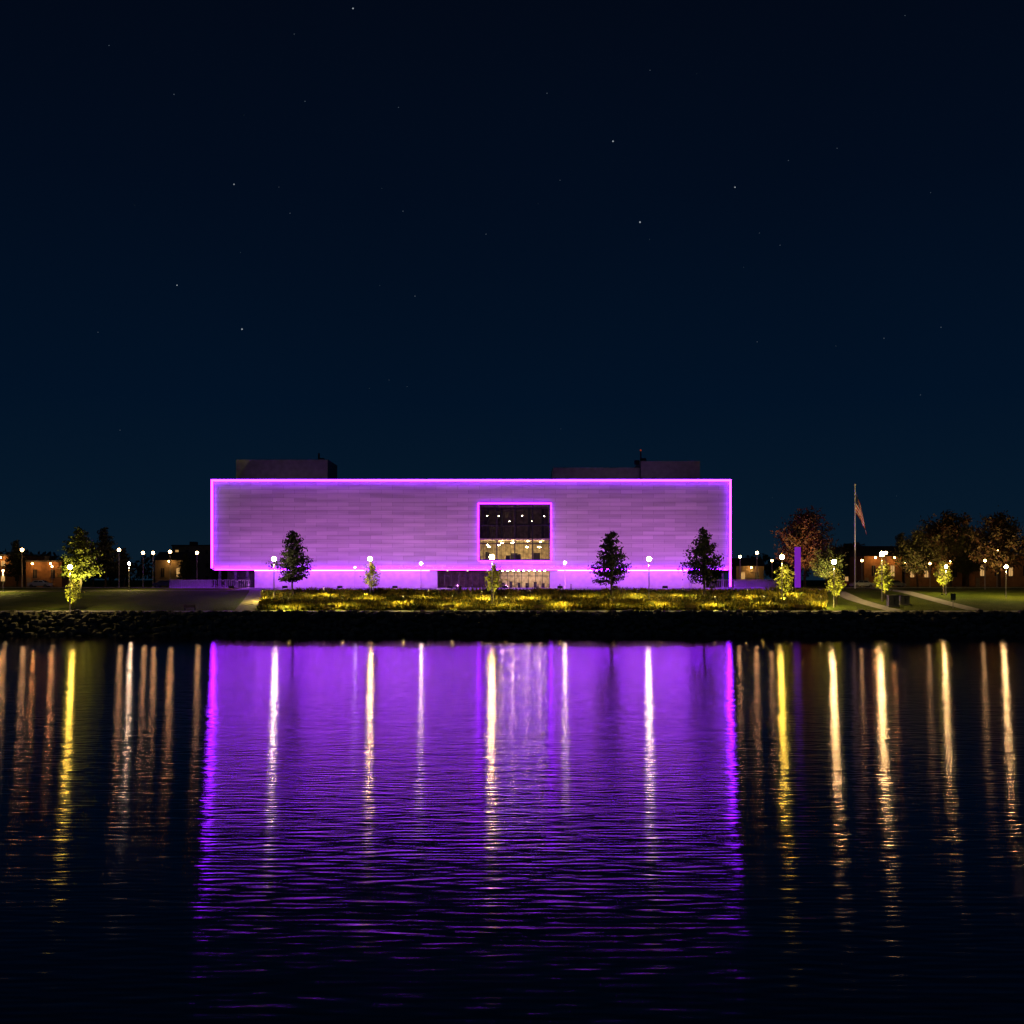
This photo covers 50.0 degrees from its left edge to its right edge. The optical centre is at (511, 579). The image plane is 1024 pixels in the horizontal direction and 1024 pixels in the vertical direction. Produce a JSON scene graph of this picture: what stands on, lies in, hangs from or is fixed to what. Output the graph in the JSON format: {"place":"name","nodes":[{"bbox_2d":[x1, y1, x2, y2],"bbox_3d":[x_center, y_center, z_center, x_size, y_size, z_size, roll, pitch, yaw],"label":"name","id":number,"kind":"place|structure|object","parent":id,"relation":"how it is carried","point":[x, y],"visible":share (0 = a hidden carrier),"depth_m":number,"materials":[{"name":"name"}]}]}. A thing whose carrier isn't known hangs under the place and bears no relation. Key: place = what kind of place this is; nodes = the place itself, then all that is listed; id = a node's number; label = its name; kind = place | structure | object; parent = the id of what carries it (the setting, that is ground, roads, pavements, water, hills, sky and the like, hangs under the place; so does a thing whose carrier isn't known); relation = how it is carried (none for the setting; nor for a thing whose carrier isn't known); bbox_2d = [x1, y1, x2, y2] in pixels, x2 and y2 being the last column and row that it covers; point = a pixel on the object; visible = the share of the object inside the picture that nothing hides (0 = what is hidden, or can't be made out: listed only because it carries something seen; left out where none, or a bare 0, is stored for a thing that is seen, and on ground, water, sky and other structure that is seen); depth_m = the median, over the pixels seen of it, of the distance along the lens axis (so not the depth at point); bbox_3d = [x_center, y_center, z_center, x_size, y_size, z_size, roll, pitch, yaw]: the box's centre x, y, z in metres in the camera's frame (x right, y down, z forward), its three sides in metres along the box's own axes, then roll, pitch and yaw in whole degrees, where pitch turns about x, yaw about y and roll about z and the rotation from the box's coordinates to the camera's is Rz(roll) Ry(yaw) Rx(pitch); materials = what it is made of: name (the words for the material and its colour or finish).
{"place":"outdoors","nodes":[
{"label":"outdoors","id":0,"kind":"place"},
{"bbox_2d":[1,611,1016,612],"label":"waterside path","id":1,"kind":"structure","parent":0,"point":[478,611],"depth_m":164.33,"materials":[{"name":"concrete"}]},
{"bbox_2d":[235,588,787,589],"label":"plaza pavement","id":2,"kind":"structure","parent":0,"point":[498,588],"depth_m":202.64,"materials":[{"name":"concrete"}]},
{"bbox_2d":[795,547,800,588],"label":"illuminated pylon","id":3,"kind":"object","parent":2,"relation":"on","point":[797,567],"visible":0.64,"depth_m":196.05,"materials":[{"name":"purple plastic"}]},
{"bbox_2d":[0,636,1023,1023],"bbox_3d":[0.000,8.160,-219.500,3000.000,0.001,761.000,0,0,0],"label":"water","id":4,"kind":"structure","parent":0,"point":[510,830],"depth_m":35.77,"materials":[{"name":"black liquid"}]},
{"bbox_2d":[0,580,1023,635],"bbox_3d":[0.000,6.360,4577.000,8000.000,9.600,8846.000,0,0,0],"label":"ground","id":5,"kind":"structure","parent":0,"point":[135,599],"depth_m":176.70,"materials":[{"name":"green plant"}]},
{"bbox_2d":[3,540,29,586],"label":"pine tree","id":6,"kind":"object","parent":5,"relation":"on","point":[17,557],"visible":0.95,"depth_m":254.19,"materials":[{"name":"green plant"}]},
{"bbox_2d":[0,556,43,586],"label":"walls","id":7,"kind":"structure","parent":5,"relation":"on","point":[9,582],"depth_m":262.00,"materials":[{"name":"brick"}]},
{"bbox_2d":[0,561,18,581],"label":"windows and door","id":8,"kind":"structure","parent":7,"relation":"attached to","point":[2,577],"depth_m":261.96,"materials":[{"name":"yellow"}]},
{"bbox_2d":[0,555,43,556],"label":"roof","id":9,"kind":"structure","parent":7,"relation":"on","point":[28,555],"depth_m":266.74,"materials":[{"name":"black"}]},
{"bbox_2d":[20,547,23,586],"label":"street lamp","id":10,"kind":"object","parent":5,"relation":"on","point":[21,549],"visible":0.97,"depth_m":249.92,"materials":[{"name":"paint"}]},
{"bbox_2d":[25,556,78,586],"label":"house","id":11,"kind":"structure","parent":5,"relation":"on","point":[39,570],"depth_m":250.00,"materials":[{"name":"brick"}]},
{"bbox_2d":[27,570,54,586],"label":"windows and door","id":12,"kind":"structure","parent":11,"relation":"in","point":[34,571],"depth_m":249.93,"materials":[{"name":"black glass"}]},
{"bbox_2d":[68,564,71,610],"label":"street lamp","id":13,"kind":"object","parent":5,"relation":"on","point":[69,566],"visible":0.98,"depth_m":165.94,"materials":[{"name":"metal"}]},
{"bbox_2d":[65,578,84,609],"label":"sapling tree","id":14,"kind":"object","parent":5,"relation":"on","point":[74,598],"visible":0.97,"depth_m":167.82,"materials":[{"name":"green plant"}]},
{"bbox_2d":[57,526,104,593],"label":"yellow green tree","id":15,"kind":"object","parent":5,"relation":"on","point":[81,558],"visible":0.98,"depth_m":187.46,"materials":[{"name":"green plant"}]},
{"bbox_2d":[81,544,104,586],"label":"pine tree","id":16,"kind":"object","parent":5,"relation":"on","point":[93,550],"visible":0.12,"depth_m":249.58,"materials":[{"name":"green plant"}]},
{"bbox_2d":[91,527,125,586],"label":"pine tree","id":17,"kind":"object","parent":5,"relation":"on","point":[106,558],"visible":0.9,"depth_m":244.25,"materials":[{"name":"green plant"}]},
{"bbox_2d":[117,547,120,586],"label":"street lamp","id":18,"kind":"object","parent":5,"relation":"on","point":[118,549],"visible":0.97,"depth_m":239.93,"materials":[{"name":"paint"}]},
{"bbox_2d":[0,590,238,591],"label":"footpath","id":19,"kind":"structure","parent":5,"relation":"on","point":[166,590],"depth_m":194.50,"materials":[{"name":"grey concrete"}]},
{"bbox_2d":[114,548,135,586],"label":"pine tree","id":20,"kind":"object","parent":5,"relation":"on","point":[126,568],"visible":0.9,"depth_m":249.43,"materials":[{"name":"green plant"}]},
{"bbox_2d":[155,560,196,582],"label":"walls","id":21,"kind":"structure","parent":5,"relation":"on","point":[170,569],"depth_m":290.00,"materials":[{"name":"brick"}]},
{"bbox_2d":[156,568,179,582],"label":"windows and door","id":22,"kind":"structure","parent":21,"relation":"attached to","point":[162,573],"depth_m":289.96,"materials":[{"name":"black"}]},
{"bbox_2d":[153,552,198,560],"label":"roof","id":23,"kind":"structure","parent":21,"relation":"on","point":[171,556],"depth_m":292.59,"materials":[{"name":"black"}]},
{"bbox_2d":[175,553,195,579],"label":"pine tree","id":24,"kind":"object","parent":5,"relation":"on","point":[186,568],"visible":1,"depth_m":261.42,"materials":[{"name":"green plant"}]},
{"bbox_2d":[171,542,223,584],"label":"office block","id":25,"kind":"structure","parent":5,"relation":"on","point":[203,556],"depth_m":330.00,"materials":[{"name":"paint"}]},
{"bbox_2d":[175,550,207,579],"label":"windows and door","id":26,"kind":"structure","parent":25,"relation":"in","point":[206,551],"depth_m":329.98,"materials":[{"name":"black glass"}]},
{"bbox_2d":[170,580,249,587],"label":"railing","id":27,"kind":"object","parent":5,"relation":"on","point":[209,587],"visible":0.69,"depth_m":208.97,"materials":[{"name":"metal"}]},
{"bbox_2d":[234,590,264,610],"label":"footpath","id":28,"kind":"structure","parent":5,"relation":"on","point":[250,601],"depth_m":177.59,"materials":[{"name":"grey concrete"}]},
{"bbox_2d":[272,556,275,597],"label":"street lamp","id":29,"kind":"object","parent":5,"relation":"on","point":[273,558],"visible":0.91,"depth_m":177.97,"materials":[{"name":"metal"}]},
{"bbox_2d":[266,530,314,595],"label":"young tree","id":30,"kind":"object","parent":5,"relation":"on","point":[292,559],"visible":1,"depth_m":181.44,"materials":[{"name":"green plant"}]},
{"bbox_2d":[368,556,371,594],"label":"street lamp","id":31,"kind":"object","parent":5,"relation":"on","point":[369,558],"visible":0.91,"depth_m":181.97,"materials":[{"name":"metal"}]},
{"bbox_2d":[360,561,380,592],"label":"sapling tree","id":32,"kind":"object","parent":5,"relation":"on","point":[372,568],"visible":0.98,"depth_m":183.79,"materials":[{"name":"green plant"}]},
{"bbox_2d":[0,548,811,584],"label":"distant trees","id":33,"kind":"object","parent":5,"relation":"on","point":[770,568],"visible":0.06,"depth_m":343.12,"materials":[{"name":"green plant"}]},
{"bbox_2d":[212,481,728,570],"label":"cladding walls","id":34,"kind":"structure","parent":5,"relation":"on","point":[383,524],"depth_m":212.00,"materials":[{"name":"metal"}]},
{"bbox_2d":[236,451,699,478],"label":"roof plant rooms","id":35,"kind":"object","parent":34,"relation":"on","point":[323,468],"visible":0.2,"depth_m":226.00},
{"bbox_2d":[254,570,685,570],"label":"soffit neon","id":36,"kind":"object","parent":34,"relation":"attached to","point":[429,570],"visible":0.68,"depth_m":213.00,"materials":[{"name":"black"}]},
{"bbox_2d":[479,504,549,559],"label":"window mullions","id":37,"kind":"object","parent":34,"relation":"attached to","point":[514,525],"depth_m":212.20,"materials":[{"name":"black metal"}]},
{"bbox_2d":[478,503,550,560],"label":"window neon","id":38,"kind":"object","parent":34,"relation":"attached to","point":[478,531],"depth_m":211.68,"materials":[{"name":"pink"}]},
{"bbox_2d":[480,505,549,558],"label":"window interior","id":39,"kind":"object","parent":34,"relation":"attached to","point":[523,516],"depth_m":222.60,"materials":[{"name":"black glass"}]},
{"bbox_2d":[211,479,730,586],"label":"neon outline","id":40,"kind":"object","parent":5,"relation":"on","point":[212,480],"visible":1,"depth_m":211.58,"materials":[{"name":"purple"}]},
{"bbox_2d":[218,570,723,587],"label":"columns","id":41,"kind":"structure","parent":5,"relation":"on","point":[236,577],"depth_m":221.00,"materials":[{"name":"metal"}]},
{"bbox_2d":[171,580,774,586],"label":"wall","id":42,"kind":"structure","parent":5,"relation":"on","point":[196,583],"depth_m":213.50,"materials":[{"name":"concrete"}]},
{"bbox_2d":[255,570,705,587],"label":"ground floor walls","id":43,"kind":"structure","parent":5,"relation":"on","point":[428,579],"depth_m":214.20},
{"bbox_2d":[489,554,494,603],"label":"street lamp","id":44,"kind":"object","parent":5,"relation":"on","point":[491,557],"visible":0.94,"depth_m":171.95,"materials":[{"name":"metal"}]},
{"bbox_2d":[438,570,548,587],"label":"entrance interior","id":45,"kind":"object","parent":5,"relation":"on","point":[503,577],"visible":0.72,"depth_m":221.20,"materials":[{"name":"beige"}]},
{"bbox_2d":[437,570,549,587],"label":"entrance frames","id":46,"kind":"structure","parent":5,"relation":"on","point":[500,578],"depth_m":214.15,"materials":[{"name":"black metal"}]},
{"bbox_2d":[484,563,506,599],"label":"sapling tree","id":47,"kind":"object","parent":5,"relation":"on","point":[496,579],"visible":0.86,"depth_m":177.80,"materials":[{"name":"green plant"}]},
{"bbox_2d":[0,609,1023,636],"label":"riprap rocks","id":48,"kind":"object","parent":5,"relation":"on","point":[788,624],"visible":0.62,"depth_m":160.33,"materials":[{"name":"grey stone"}]},
{"bbox_2d":[257,586,828,609],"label":"planting bed","id":49,"kind":"object","parent":5,"relation":"on","point":[379,598],"visible":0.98,"depth_m":176.17,"materials":[{"name":"yellow plant"}]},
{"bbox_2d":[587,530,631,596],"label":"young tree","id":50,"kind":"object","parent":5,"relation":"on","point":[609,563],"visible":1,"depth_m":181.15,"materials":[{"name":"green plant"}]},
{"bbox_2d":[647,556,650,599],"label":"street lamp","id":51,"kind":"object","parent":5,"relation":"on","point":[648,558],"visible":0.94,"depth_m":175.97,"materials":[{"name":"metal"}]},
{"bbox_2d":[677,527,728,594],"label":"young tree","id":52,"kind":"object","parent":5,"relation":"on","point":[701,569],"visible":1,"depth_m":181.38,"materials":[{"name":"green plant"}]},
{"bbox_2d":[715,580,777,587],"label":"railing","id":53,"kind":"object","parent":5,"relation":"on","point":[745,587],"visible":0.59,"depth_m":208.97,"materials":[{"name":"metal"}]},
{"bbox_2d":[731,566,763,585],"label":"walls","id":54,"kind":"structure","parent":5,"relation":"on","point":[736,571],"depth_m":270.00,"materials":[{"name":"brick"}]},
{"bbox_2d":[737,572,758,580],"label":"windows and door","id":55,"kind":"structure","parent":54,"relation":"attached to","point":[743,576],"depth_m":269.96,"materials":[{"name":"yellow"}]},
{"bbox_2d":[731,558,765,565],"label":"roof","id":56,"kind":"structure","parent":54,"relation":"on","point":[747,562],"depth_m":272.29,"materials":[{"name":"black"}]},
{"bbox_2d":[780,554,783,599],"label":"street lamp","id":57,"kind":"object","parent":5,"relation":"on","point":[781,556],"visible":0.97,"depth_m":175.94,"materials":[{"name":"metal"}]},
{"bbox_2d":[774,564,795,596],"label":"sapling tree","id":58,"kind":"object","parent":5,"relation":"on","point":[785,571],"visible":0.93,"depth_m":177.70,"materials":[{"name":"green plant"}]},
{"bbox_2d":[771,505,843,587],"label":"autumn tree","id":59,"kind":"object","parent":5,"relation":"on","point":[806,532],"visible":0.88,"depth_m":226.41,"materials":[{"name":"brown plant"}]},
{"bbox_2d":[808,546,846,587],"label":"green tree","id":60,"kind":"object","parent":5,"relation":"on","point":[824,569],"visible":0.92,"depth_m":221.29,"materials":[{"name":"green plant"}]},
{"bbox_2d":[832,559,835,607],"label":"street lamp","id":61,"kind":"object","parent":5,"relation":"on","point":[833,561],"visible":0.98,"depth_m":170.93,"materials":[{"name":"metal"}]},
{"bbox_2d":[826,568,845,604],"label":"sapling tree","id":62,"kind":"object","parent":5,"relation":"on","point":[838,581],"visible":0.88,"depth_m":173.83,"materials":[{"name":"green plant"}]},
{"bbox_2d":[826,543,851,584],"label":"tree","id":63,"kind":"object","parent":5,"relation":"on","point":[844,573],"depth_m":320.24,"materials":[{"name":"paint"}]},
{"bbox_2d":[834,540,864,578],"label":"autumn tree","id":64,"kind":"object","parent":5,"relation":"on","point":[844,567],"visible":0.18,"depth_m":269.35,"materials":[{"name":"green plant"}]},
{"bbox_2d":[816,589,899,610],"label":"footpath","id":65,"kind":"structure","parent":5,"relation":"on","point":[847,596],"depth_m":177.59,"materials":[{"name":"concrete"}]},
{"bbox_2d":[854,484,866,587],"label":"flagpole","id":66,"kind":"object","parent":5,"relation":"on","point":[857,509],"visible":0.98,"depth_m":204.95,"materials":[{"name":"metal"}]},
{"bbox_2d":[849,556,901,586],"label":"walls","id":67,"kind":"structure","parent":5,"relation":"on","point":[863,569],"depth_m":255.00,"materials":[{"name":"brick"}]},
{"bbox_2d":[848,546,901,556],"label":"roof","id":68,"kind":"structure","parent":67,"relation":"on","point":[868,550],"depth_m":258.43,"materials":[{"name":"black"}]},
{"bbox_2d":[865,566,893,580],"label":"windows and door","id":69,"kind":"structure","parent":67,"relation":"attached to","point":[873,571],"depth_m":254.96,"materials":[{"name":"black"}]},
{"bbox_2d":[880,551,883,601],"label":"street lamp","id":70,"kind":"object","parent":5,"relation":"on","point":[881,553],"visible":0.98,"depth_m":177.93,"materials":[{"name":"metal"}]},
{"bbox_2d":[873,561,893,599],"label":"sapling tree","id":71,"kind":"object","parent":5,"relation":"on","point":[885,577],"visible":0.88,"depth_m":179.84,"materials":[{"name":"green plant"}]},
{"bbox_2d":[886,595,899,606],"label":"utility cabinet","id":72,"kind":"object","parent":5,"relation":"on","point":[892,600],"visible":0.97,"depth_m":172.00,"materials":[{"name":"metal"}]},
{"bbox_2d":[895,532,909,582],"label":"tree","id":73,"kind":"object","parent":5,"relation":"on","point":[899,536],"visible":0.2,"depth_m":261.48,"materials":[{"name":"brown plant"}]},
{"bbox_2d":[899,595,910,604],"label":"utility cabinet","id":74,"kind":"object","parent":5,"relation":"on","point":[904,599],"visible":0.83,"depth_m":174.00,"materials":[{"name":"metal"}]},
{"bbox_2d":[890,527,947,586],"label":"green tree","id":75,"kind":"object","parent":5,"relation":"on","point":[920,555],"visible":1,"depth_m":230.86,"materials":[{"name":"green plant"}]},
{"bbox_2d":[871,588,977,609],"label":"footpath","id":76,"kind":"structure","parent":5,"relation":"on","point":[941,601],"depth_m":179.87,"materials":[{"name":"concrete"}]},
{"bbox_2d":[903,561,961,586],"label":"walls","id":77,"kind":"structure","parent":5,"relation":"on","point":[930,581],"depth_m":262.00,"materials":[{"name":"brick"}]},
{"bbox_2d":[906,569,956,586],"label":"windows and door","id":78,"kind":"structure","parent":77,"relation":"attached to","point":[926,576],"depth_m":261.95,"materials":[{"name":"yellow"}]},
{"bbox_2d":[933,561,952,592],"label":"sapling tree","id":79,"kind":"object","parent":5,"relation":"on","point":[943,570],"visible":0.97,"depth_m":187.79,"materials":[{"name":"green plant"}]},
{"bbox_2d":[911,510,983,586],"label":"autumn tree","id":80,"kind":"object","parent":5,"relation":"on","point":[948,525],"visible":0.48,"depth_m":260.61,"materials":[{"name":"brown plant"}]},
{"bbox_2d":[951,594,955,599],"bbox_3d":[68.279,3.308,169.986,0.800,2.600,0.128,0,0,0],"label":"trash bin","id":81,"kind":"object","parent":5,"relation":"on","point":[953,596],"visible":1,"depth_m":169.92,"materials":[{"name":"metal"}]},
{"bbox_2d":[937,525,987,586],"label":"green tree","id":82,"kind":"object","parent":5,"relation":"on","point":[962,564],"visible":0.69,"depth_m":239.40,"materials":[{"name":"green plant"}]},
{"bbox_2d":[960,505,1023,586],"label":"autumn tree","id":83,"kind":"object","parent":5,"relation":"on","point":[1001,531],"visible":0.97,"depth_m":224.63,"materials":[{"name":"brown plant"}]},
{"bbox_2d":[962,556,1023,586],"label":"walls","id":84,"kind":"structure","parent":5,"relation":"on","point":[988,579],"depth_m":258.00,"materials":[{"name":"brick"}]},
{"bbox_2d":[976,565,1023,586],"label":"windows and door","id":85,"kind":"structure","parent":84,"relation":"attached to","point":[982,574],"depth_m":257.96,"materials":[{"name":"yellow glass"}]},
{"bbox_2d":[0,587,1023,587],"bbox_3d":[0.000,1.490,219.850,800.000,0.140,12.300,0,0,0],"label":"road","id":86,"kind":"structure","parent":0,"point":[843,587],"depth_m":213.70,"materials":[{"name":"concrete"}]},
{"bbox_2d":[27,580,52,586],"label":"parked car","id":87,"kind":"object","parent":86,"relation":"on","point":[36,583],"visible":0.88,"depth_m":220.12,"materials":[{"name":"paint"}]},
{"bbox_2d":[152,580,170,586],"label":"parked car","id":88,"kind":"object","parent":86,"relation":"on","point":[160,583],"visible":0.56,"depth_m":220.12,"materials":[{"name":"paint"}]},
{"bbox_2d":[828,580,849,586],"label":"parked car","id":89,"kind":"object","parent":86,"relation":"on","point":[846,583],"visible":0.23,"depth_m":220.12,"materials":[{"name":"paint"}]},
{"bbox_2d":[849,580,874,586],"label":"parked car","id":90,"kind":"object","parent":86,"relation":"on","point":[865,583],"visible":0.84,"depth_m":215.20,"materials":[{"name":"paint"}]},
{"bbox_2d":[880,580,905,586],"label":"parked car","id":91,"kind":"object","parent":86,"relation":"on","point":[897,583],"visible":0.56,"depth_m":216.11,"materials":[{"name":"paint"}]},
{"bbox_2d":[0,0,1023,579],"label":"sky","id":92,"kind":"structure","parent":0,"point":[472,258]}
]}

